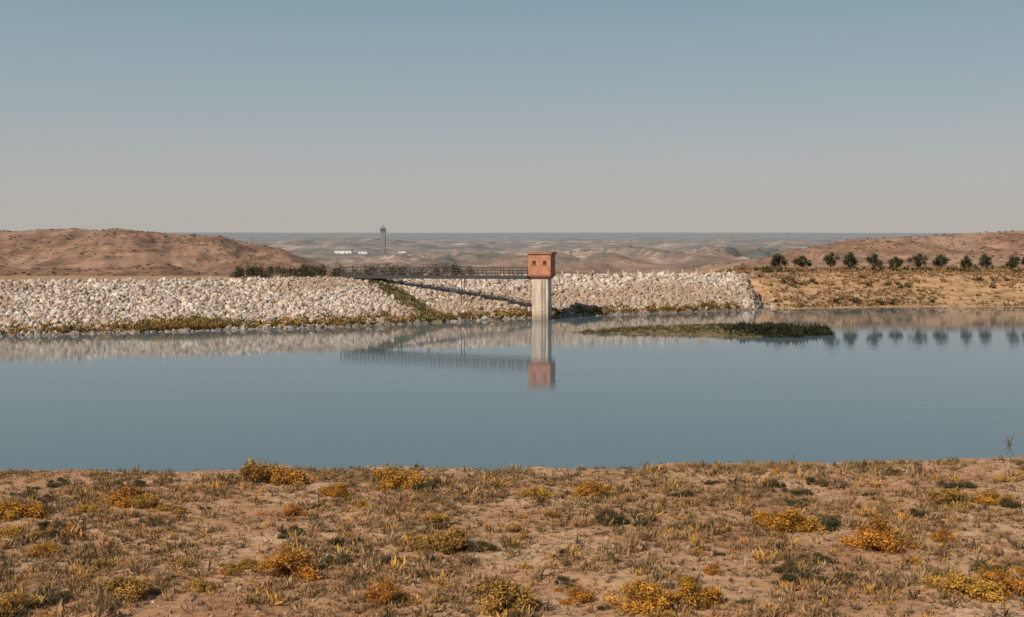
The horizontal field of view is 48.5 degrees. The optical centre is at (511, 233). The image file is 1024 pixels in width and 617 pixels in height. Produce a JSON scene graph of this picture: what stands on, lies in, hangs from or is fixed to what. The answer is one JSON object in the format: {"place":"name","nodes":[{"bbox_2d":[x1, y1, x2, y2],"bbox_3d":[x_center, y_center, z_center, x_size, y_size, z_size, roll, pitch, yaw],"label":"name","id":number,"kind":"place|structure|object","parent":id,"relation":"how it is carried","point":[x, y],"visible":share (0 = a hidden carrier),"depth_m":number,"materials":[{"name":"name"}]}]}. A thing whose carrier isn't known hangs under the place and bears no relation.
{"place":"outdoors","nodes":[
{"label":"outdoors","id":0,"kind":"place"},
{"bbox_2d":[0,306,1023,471],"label":"reservoir water","id":1,"kind":"structure","parent":0,"point":[898,383],"depth_m":85.56,"materials":[{"name":"blue liquid"}]},
{"bbox_2d":[527,252,556,319],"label":"intake tower","id":2,"kind":"structure","parent":1,"relation":"in","point":[541,270],"depth_m":158.73,"materials":[{"name":"concrete"}]},
{"bbox_2d":[0,457,1023,616],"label":"ground","id":3,"kind":"structure","parent":0,"point":[146,610],"depth_m":39.21,"materials":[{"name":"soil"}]},
{"bbox_2d":[0,524,23,538],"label":"yellow flowering bush","id":4,"kind":"object","parent":3,"relation":"on","point":[7,530],"visible":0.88,"depth_m":41.41,"materials":[{"name":"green plant"}]},
{"bbox_2d":[0,606,31,616],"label":"green bush","id":5,"kind":"object","parent":3,"relation":"on","point":[21,611],"visible":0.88,"depth_m":30.46,"materials":[{"name":"green plant"}]},
{"bbox_2d":[0,590,44,616],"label":"yellow flowering bush","id":6,"kind":"object","parent":3,"relation":"on","point":[6,599],"visible":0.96,"depth_m":31.02,"materials":[{"name":"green plant"}]},
{"bbox_2d":[0,496,46,522],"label":"yellow flowering bush","id":7,"kind":"object","parent":3,"relation":"on","point":[20,508],"visible":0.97,"depth_m":44.74,"materials":[{"name":"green plant"}]},
{"bbox_2d":[29,529,60,538],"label":"green bush","id":8,"kind":"object","parent":3,"relation":"on","point":[53,532],"visible":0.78,"depth_m":40.98,"materials":[{"name":"green plant"}]},
{"bbox_2d":[26,540,64,557],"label":"yellow flowering bush","id":9,"kind":"object","parent":3,"relation":"on","point":[47,548],"visible":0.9,"depth_m":38.29,"materials":[{"name":"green plant"}]},
{"bbox_2d":[36,494,54,503],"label":"green bush","id":10,"kind":"object","parent":3,"relation":"on","point":[51,497],"visible":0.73,"depth_m":48.42,"materials":[{"name":"green plant"}]},
{"bbox_2d":[30,585,70,606],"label":"green bush","id":11,"kind":"object","parent":3,"relation":"on","point":[63,596],"visible":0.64,"depth_m":32.06,"materials":[{"name":"green plant"}]},
{"bbox_2d":[36,519,68,529],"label":"green bush","id":12,"kind":"object","parent":3,"relation":"on","point":[45,523],"visible":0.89,"depth_m":42.62,"materials":[{"name":"green plant"}]},
{"bbox_2d":[43,477,71,487],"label":"green bush","id":13,"kind":"object","parent":3,"relation":"on","point":[61,480],"visible":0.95,"depth_m":52.79,"materials":[{"name":"green plant"}]},
{"bbox_2d":[67,501,100,512],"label":"yellow flowering bush","id":14,"kind":"object","parent":3,"relation":"on","point":[86,508],"visible":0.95,"depth_m":45.26,"materials":[{"name":"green plant"}]},
{"bbox_2d":[88,556,115,572],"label":"yellow flowering bush","id":15,"kind":"object","parent":3,"relation":"on","point":[99,563],"visible":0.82,"depth_m":35.95,"materials":[{"name":"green plant"}]},
{"bbox_2d":[99,573,152,601],"bbox_3d":[-11.043,10.081,32.485,1.450,0.730,1.218,0,0,4],"label":"yellow flowering bush","id":16,"kind":"object","parent":3,"relation":"on","point":[127,586],"visible":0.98,"depth_m":32.33,"materials":[{"name":"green plant"}]},
{"bbox_2d":[102,483,149,507],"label":"yellow flowering bush","id":17,"kind":"object","parent":3,"relation":"on","point":[120,499],"visible":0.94,"depth_m":47.30,"materials":[{"name":"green plant"}]},
{"bbox_2d":[112,477,146,487],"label":"green bush","id":18,"kind":"object","parent":3,"relation":"on","point":[138,482],"visible":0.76,"depth_m":52.87,"materials":[{"name":"green plant"}]},
{"bbox_2d":[129,494,168,511],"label":"yellow flowering bush","id":19,"kind":"object","parent":3,"relation":"on","point":[152,501],"visible":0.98,"depth_m":46.47,"materials":[{"name":"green plant"}]},
{"bbox_2d":[138,516,163,525],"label":"green bush","id":20,"kind":"object","parent":3,"relation":"on","point":[152,520],"visible":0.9,"depth_m":43.56,"materials":[{"name":"green plant"}]},
{"bbox_2d":[168,505,187,513],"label":"yellow flowering bush","id":21,"kind":"object","parent":3,"relation":"on","point":[177,509],"visible":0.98,"depth_m":45.38,"materials":[{"name":"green plant"}]},
{"bbox_2d":[169,558,194,568],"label":"yellow flowering bush","id":22,"kind":"object","parent":3,"relation":"on","point":[179,561],"visible":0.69,"depth_m":36.35,"materials":[{"name":"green plant"}]},
{"bbox_2d":[187,575,217,592],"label":"yellow flowering bush","id":23,"kind":"object","parent":3,"relation":"on","point":[202,586],"visible":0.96,"depth_m":33.35,"materials":[{"name":"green plant"}]},
{"bbox_2d":[218,561,242,575],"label":"yellow flowering bush","id":24,"kind":"object","parent":3,"relation":"on","point":[227,568],"visible":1,"depth_m":34.99,"materials":[{"name":"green plant"}]},
{"bbox_2d":[233,556,258,569],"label":"yellow flowering bush","id":25,"kind":"object","parent":3,"relation":"on","point":[246,560],"visible":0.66,"depth_m":35.91,"materials":[{"name":"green plant"}]},
{"bbox_2d":[233,455,280,483],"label":"yellow flowering bush","id":26,"kind":"object","parent":3,"relation":"on","point":[254,471],"visible":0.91,"depth_m":52.85,"materials":[{"name":"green plant"}]},
{"bbox_2d":[242,541,324,582],"bbox_3d":[-6.850,9.830,34.257,2.088,1.170,2.244,0,0,-31],"label":"yellow flowering bush","id":27,"kind":"object","parent":3,"relation":"on","point":[285,565],"visible":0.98,"depth_m":34.14,"materials":[{"name":"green plant"}]},
{"bbox_2d":[268,463,313,486],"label":"yellow flowering bush","id":28,"kind":"object","parent":3,"relation":"on","point":[285,477],"visible":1,"depth_m":52.50,"materials":[{"name":"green plant"}]},
{"bbox_2d":[274,502,308,517],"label":"yellow flowering bush","id":29,"kind":"object","parent":3,"relation":"on","point":[292,509],"visible":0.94,"depth_m":44.94,"materials":[{"name":"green plant"}]},
{"bbox_2d":[277,525,305,538],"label":"green bush","id":30,"kind":"object","parent":3,"relation":"on","point":[285,531],"visible":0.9,"depth_m":40.99,"materials":[{"name":"green plant"}]},
{"bbox_2d":[318,556,348,565],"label":"green bush","id":31,"kind":"object","parent":3,"relation":"on","point":[330,560],"visible":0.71,"depth_m":36.11,"materials":[{"name":"green plant"}]},
{"bbox_2d":[319,481,355,497],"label":"yellow flowering bush","id":32,"kind":"object","parent":3,"relation":"on","point":[337,490],"visible":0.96,"depth_m":49.15,"materials":[{"name":"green plant"}]},
{"bbox_2d":[324,553,354,562],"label":"green bush","id":33,"kind":"object","parent":3,"relation":"on","point":[347,559],"visible":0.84,"depth_m":36.59,"materials":[{"name":"green plant"}]},
{"bbox_2d":[327,534,362,546],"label":"green bush","id":34,"kind":"object","parent":3,"relation":"on","point":[337,539],"visible":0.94,"depth_m":39.22,"materials":[{"name":"green plant"}]},
{"bbox_2d":[360,578,410,607],"bbox_3d":[-3.480,9.894,31.460,1.430,0.775,1.381,0,0,-11],"label":"yellow flowering bush","id":35,"kind":"object","parent":3,"relation":"on","point":[390,588],"visible":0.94,"depth_m":31.45,"materials":[{"name":"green plant"}]},
{"bbox_2d":[371,464,425,490],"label":"yellow flowering bush","id":36,"kind":"object","parent":3,"relation":"on","point":[395,477],"visible":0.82,"depth_m":51.65,"materials":[{"name":"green plant"}]},
{"bbox_2d":[404,540,429,551],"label":"yellow flowering bush","id":37,"kind":"object","parent":3,"relation":"on","point":[415,546],"visible":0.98,"depth_m":38.17,"materials":[{"name":"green plant"}]},
{"bbox_2d":[400,474,434,488],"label":"yellow flowering bush","id":38,"kind":"object","parent":3,"relation":"on","point":[406,484],"visible":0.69,"depth_m":51.36,"materials":[{"name":"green plant"}]},
{"bbox_2d":[411,477,441,489],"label":"green bush","id":39,"kind":"object","parent":3,"relation":"on","point":[423,485],"visible":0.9,"depth_m":51.09,"materials":[{"name":"green plant"}]},
{"bbox_2d":[421,512,452,529],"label":"yellow flowering bush","id":40,"kind":"object","parent":3,"relation":"on","point":[435,519],"visible":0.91,"depth_m":42.79,"materials":[{"name":"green plant"}]},
{"bbox_2d":[418,525,476,553],"bbox_3d":[-2.164,10.430,38.958,1.876,0.862,1.771,0,0,-45],"label":"yellow flowering bush","id":41,"kind":"object","parent":3,"relation":"on","point":[452,539],"visible":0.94,"depth_m":38.71,"materials":[{"name":"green plant"}]},
{"bbox_2d":[461,537,499,552],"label":"green bush","id":42,"kind":"object","parent":3,"relation":"on","point":[478,548],"visible":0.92,"depth_m":38.69,"materials":[{"name":"green plant"}]},
{"bbox_2d":[465,576,540,615],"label":"yellow flowering bush","id":43,"kind":"object","parent":3,"relation":"on","point":[503,596],"visible":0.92,"depth_m":30.79,"materials":[{"name":"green plant"}]},
{"bbox_2d":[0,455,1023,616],"bbox_3d":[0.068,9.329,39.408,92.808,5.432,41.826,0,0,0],"label":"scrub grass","id":44,"kind":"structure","parent":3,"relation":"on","point":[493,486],"depth_m":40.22,"materials":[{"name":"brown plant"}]},
{"bbox_2d":[8,460,1023,616],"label":"pebbles","id":45,"kind":"object","parent":3,"relation":"on","point":[413,584],"visible":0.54,"depth_m":40.55,"materials":[{"name":"stone"}]},
{"bbox_2d":[504,522,527,534],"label":"yellow flowering bush","id":46,"kind":"object","parent":3,"relation":"on","point":[516,527],"visible":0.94,"depth_m":41.78,"materials":[{"name":"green plant"}]},
{"bbox_2d":[522,485,555,499],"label":"yellow flowering bush","id":47,"kind":"object","parent":3,"relation":"on","point":[539,491],"visible":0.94,"depth_m":49.18,"materials":[{"name":"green plant"}]},
{"bbox_2d":[553,575,575,588],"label":"green bush","id":48,"kind":"object","parent":3,"relation":"on","point":[565,580],"visible":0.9,"depth_m":34.05,"materials":[{"name":"green plant"}]},
{"bbox_2d":[559,583,596,604],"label":"yellow flowering bush","id":49,"kind":"object","parent":3,"relation":"on","point":[581,595],"visible":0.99,"depth_m":31.69,"materials":[{"name":"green plant"}]},
{"bbox_2d":[570,480,617,496],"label":"yellow flowering bush","id":50,"kind":"object","parent":3,"relation":"on","point":[586,488],"visible":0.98,"depth_m":49.86,"materials":[{"name":"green plant"}]},
{"bbox_2d":[590,508,629,525],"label":"green bush","id":51,"kind":"object","parent":3,"relation":"on","point":[600,518],"visible":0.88,"depth_m":43.24,"materials":[{"name":"green plant"}]},
{"bbox_2d":[600,576,676,616],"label":"yellow flowering bush","id":52,"kind":"object","parent":3,"relation":"on","point":[647,600],"visible":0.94,"depth_m":30.62,"materials":[{"name":"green plant"}]},
{"bbox_2d":[630,516,655,525],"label":"green bush","id":53,"kind":"object","parent":3,"relation":"on","point":[644,520],"visible":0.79,"depth_m":43.08,"materials":[{"name":"green plant"}]},
{"bbox_2d":[649,604,677,616],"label":"yellow flowering bush","id":54,"kind":"object","parent":3,"relation":"on","point":[672,611],"visible":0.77,"depth_m":30.06,"materials":[{"name":"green plant"}]},
{"bbox_2d":[670,489,694,497],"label":"green bush","id":55,"kind":"object","parent":3,"relation":"on","point":[685,493],"visible":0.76,"depth_m":49.19,"materials":[{"name":"green plant"}]},
{"bbox_2d":[681,497,701,505],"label":"yellow flowering bush","id":56,"kind":"object","parent":3,"relation":"on","point":[687,501],"visible":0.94,"depth_m":46.97,"materials":[{"name":"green plant"}]},
{"bbox_2d":[665,572,723,610],"bbox_3d":[5.006,9.767,31.259,1.521,0.881,1.728,0,0,43],"label":"yellow flowering bush","id":57,"kind":"object","parent":3,"relation":"on","point":[689,593],"visible":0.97,"depth_m":31.11,"materials":[{"name":"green plant"}]},
{"bbox_2d":[702,562,725,576],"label":"yellow flowering bush","id":58,"kind":"object","parent":3,"relation":"on","point":[709,571],"visible":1,"depth_m":34.64,"materials":[{"name":"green plant"}]},
{"bbox_2d":[761,478,784,487],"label":"green bush","id":59,"kind":"object","parent":3,"relation":"on","point":[774,483],"visible":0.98,"depth_m":51.73,"materials":[{"name":"green plant"}]},
{"bbox_2d":[748,506,816,532],"bbox_3d":[9.964,10.436,42.059,2.444,0.949,2.230,0,0,-25],"label":"yellow flowering bush","id":60,"kind":"object","parent":3,"relation":"on","point":[779,520],"visible":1,"depth_m":41.73,"materials":[{"name":"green plant"}]},
{"bbox_2d":[770,559,808,573],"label":"green bush","id":61,"kind":"object","parent":3,"relation":"on","point":[789,568],"visible":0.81,"depth_m":34.90,"materials":[{"name":"green plant"}]},
{"bbox_2d":[784,497,808,505],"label":"green bush","id":62,"kind":"object","parent":3,"relation":"on","point":[791,502],"visible":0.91,"depth_m":47.34,"materials":[{"name":"green plant"}]},
{"bbox_2d":[781,486,813,495],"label":"green bush","id":63,"kind":"object","parent":3,"relation":"on","point":[807,491],"visible":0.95,"depth_m":49.80,"materials":[{"name":"green plant"}]},
{"bbox_2d":[778,568,831,584],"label":"green bush","id":64,"kind":"object","parent":3,"relation":"on","point":[791,577],"visible":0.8,"depth_m":33.71,"materials":[{"name":"green plant"}]},
{"bbox_2d":[797,511,826,532],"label":"yellow flowering bush","id":65,"kind":"object","parent":3,"relation":"on","point":[811,518],"visible":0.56,"depth_m":42.02,"materials":[{"name":"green plant"}]},
{"bbox_2d":[801,550,833,564],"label":"green bush","id":66,"kind":"object","parent":3,"relation":"on","point":[817,554],"visible":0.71,"depth_m":36.61,"materials":[{"name":"green plant"}]},
{"bbox_2d":[806,476,828,486],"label":"green bush","id":67,"kind":"object","parent":3,"relation":"on","point":[811,480],"visible":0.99,"depth_m":52.13,"materials":[{"name":"green plant"}]},
{"bbox_2d":[800,513,843,530],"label":"green bush","id":68,"kind":"object","parent":3,"relation":"on","point":[830,520],"visible":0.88,"depth_m":42.30,"materials":[{"name":"green plant"}]},
{"bbox_2d":[819,570,860,584],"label":"green bush","id":69,"kind":"object","parent":3,"relation":"on","point":[846,575],"visible":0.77,"depth_m":33.90,"materials":[{"name":"green plant"}]},
{"bbox_2d":[839,513,924,553],"bbox_3d":[12.455,10.099,38.545,2.267,1.288,2.284,0,0,-33],"label":"yellow flowering bush","id":70,"kind":"object","parent":3,"relation":"on","point":[866,538],"visible":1,"depth_m":38.31,"materials":[{"name":"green plant"}]},
{"bbox_2d":[906,555,922,564],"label":"yellow flowering bush","id":71,"kind":"object","parent":3,"relation":"on","point":[916,562],"visible":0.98,"depth_m":36.47,"materials":[{"name":"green plant"}]},
{"bbox_2d":[908,507,929,518],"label":"green bush","id":72,"kind":"object","parent":3,"relation":"on","point":[918,512],"visible":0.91,"depth_m":44.16,"materials":[{"name":"green plant"}]},
{"bbox_2d":[928,528,955,542],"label":"yellow flowering bush","id":73,"kind":"object","parent":3,"relation":"on","point":[935,536],"visible":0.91,"depth_m":39.57,"materials":[{"name":"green plant"}]},
{"bbox_2d":[924,484,975,509],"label":"yellow flowering bush","id":74,"kind":"object","parent":3,"relation":"on","point":[945,495],"visible":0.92,"depth_m":46.41,"materials":[{"name":"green plant"}]},
{"bbox_2d":[935,479,976,489],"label":"green bush","id":75,"kind":"object","parent":3,"relation":"on","point":[955,484],"visible":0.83,"depth_m":50.88,"materials":[{"name":"green plant"}]},
{"bbox_2d":[920,567,1007,602],"bbox_3d":[12.655,9.808,31.910,2.179,0.768,1.656,0,0,11],"label":"yellow flowering bush","id":76,"kind":"object","parent":3,"relation":"on","point":[975,587],"visible":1,"depth_m":31.77,"materials":[{"name":"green plant"}]},
{"bbox_2d":[969,559,1007,574],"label":"green bush","id":77,"kind":"object","parent":3,"relation":"on","point":[982,563],"visible":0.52,"depth_m":35.23,"materials":[{"name":"green plant"}]},
{"bbox_2d":[970,489,1013,505],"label":"yellow flowering bush","id":78,"kind":"object","parent":3,"relation":"on","point":[993,495],"visible":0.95,"depth_m":46.88,"materials":[{"name":"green plant"}]},
{"bbox_2d":[980,566,1023,598],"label":"yellow flowering bush","id":79,"kind":"object","parent":3,"relation":"on","point":[1016,586],"visible":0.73,"depth_m":32.08,"materials":[{"name":"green plant"}]},
{"bbox_2d":[999,497,1023,508],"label":"green bush","id":80,"kind":"object","parent":3,"relation":"on","point":[1014,504],"visible":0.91,"depth_m":46.05,"materials":[{"name":"green plant"}]},
{"bbox_2d":[1008,564,1023,576],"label":"yellow flowering bush","id":81,"kind":"object","parent":3,"relation":"on","point":[1016,569],"visible":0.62,"depth_m":34.60,"materials":[{"name":"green plant"}]},
{"bbox_2d":[0,228,1023,308],"bbox_3d":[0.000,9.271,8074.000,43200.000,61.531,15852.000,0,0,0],"label":"hills and plain","id":82,"kind":"structure","parent":0,"point":[613,253],"depth_m":600.58,"materials":[{"name":"brown soil"}]},
{"bbox_2d":[229,263,475,277],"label":"distant tree row","id":83,"kind":"object","parent":82,"relation":"on","point":[238,273],"visible":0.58,"depth_m":204.46,"materials":[{"name":"green plant"}]},
{"bbox_2d":[380,227,385,253],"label":"distant tower","id":84,"kind":"structure","parent":82,"relation":"on","point":[383,239],"depth_m":1497.00,"materials":[{"name":"white concrete"}]},
{"bbox_2d":[0,270,775,336],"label":"rockfill dam","id":85,"kind":"structure","parent":82,"relation":"on","point":[87,302],"depth_m":160.26,"materials":[{"name":"stone"}]},
{"bbox_2d":[0,299,741,333],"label":"shore grass","id":86,"kind":"structure","parent":85,"relation":"on","point":[203,322],"depth_m":146.90,"materials":[{"name":"green plant"}]},
{"bbox_2d":[363,273,450,321],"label":"strip of grass","id":87,"kind":"object","parent":85,"relation":"on","point":[401,294],"visible":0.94,"depth_m":161.85,"materials":[{"name":"green plant"}]},
{"bbox_2d":[340,267,530,301],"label":"footbridge","id":88,"kind":"object","parent":85,"relation":"on","point":[451,276],"visible":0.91,"depth_m":164.97,"materials":[{"name":"paint"}]},
{"bbox_2d":[1,228,1022,275],"bbox_3d":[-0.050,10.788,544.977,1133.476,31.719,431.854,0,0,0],"label":"hill shrubs","id":89,"kind":"object","parent":82,"relation":"on","point":[285,252],"visible":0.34,"depth_m":570.37,"materials":[{"name":"brown plant"}]},
{"bbox_2d":[769,253,788,267],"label":"orchard tree","id":90,"kind":"object","parent":82,"relation":"on","point":[776,260],"visible":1,"depth_m":208.74,"materials":[{"name":"green plant"}]},
{"bbox_2d":[791,254,811,269],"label":"orchard tree","id":91,"kind":"object","parent":82,"relation":"on","point":[800,262],"visible":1,"depth_m":208.38,"materials":[{"name":"green plant"}]},
{"bbox_2d":[823,252,840,269],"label":"orchard tree","id":92,"kind":"object","parent":82,"relation":"on","point":[831,261],"visible":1,"depth_m":207.47,"materials":[{"name":"green plant"}]},
{"bbox_2d":[841,252,858,271],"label":"orchard tree","id":93,"kind":"object","parent":82,"relation":"on","point":[850,257],"visible":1,"depth_m":209.41,"materials":[{"name":"green plant"}]},
{"bbox_2d":[715,265,1023,307],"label":"bank grass","id":94,"kind":"structure","parent":82,"relation":"on","point":[996,269],"depth_m":200.19,"materials":[{"name":"beige plant"}]},
{"bbox_2d":[865,252,883,270],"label":"orchard tree","id":95,"kind":"object","parent":82,"relation":"on","point":[873,258],"visible":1,"depth_m":208.63,"materials":[{"name":"green plant"}]},
{"bbox_2d":[726,264,1023,304],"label":"bank shrubs","id":96,"kind":"object","parent":82,"relation":"on","point":[853,300],"visible":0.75,"depth_m":203.51,"materials":[{"name":"green plant"}]},
{"bbox_2d":[887,255,903,270],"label":"orchard tree","id":97,"kind":"object","parent":82,"relation":"on","point":[896,261],"visible":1,"depth_m":209.29,"materials":[{"name":"green plant"}]},
{"bbox_2d":[906,253,928,268],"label":"orchard tree","id":98,"kind":"object","parent":82,"relation":"on","point":[918,262],"visible":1,"depth_m":209.39,"materials":[{"name":"green plant"}]},
{"bbox_2d":[930,253,948,269],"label":"orchard tree","id":99,"kind":"object","parent":82,"relation":"on","point":[942,262],"visible":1,"depth_m":209.34,"materials":[{"name":"green plant"}]},
{"bbox_2d":[960,255,972,271],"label":"orchard tree","id":100,"kind":"object","parent":82,"relation":"on","point":[967,262],"visible":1,"depth_m":207.73,"materials":[{"name":"green plant"}]},
{"bbox_2d":[978,254,991,270],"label":"orchard tree","id":101,"kind":"object","parent":82,"relation":"on","point":[985,259],"visible":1,"depth_m":210.29,"materials":[{"name":"green plant"}]},
{"bbox_2d":[1005,255,1020,272],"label":"orchard tree","id":102,"kind":"object","parent":82,"relation":"on","point":[1012,262],"visible":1,"depth_m":207.38,"materials":[{"name":"green plant"}]},
{"bbox_2d":[0,0,1023,232],"label":"sky","id":103,"kind":"structure","parent":0,"point":[163,116],"materials":[{"name":"blue"}]},
{"bbox_2d":[573,320,835,337],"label":"grassy island","id":104,"kind":"structure","parent":0,"point":[744,329],"depth_m":136.94,"materials":[{"name":"green plant"}]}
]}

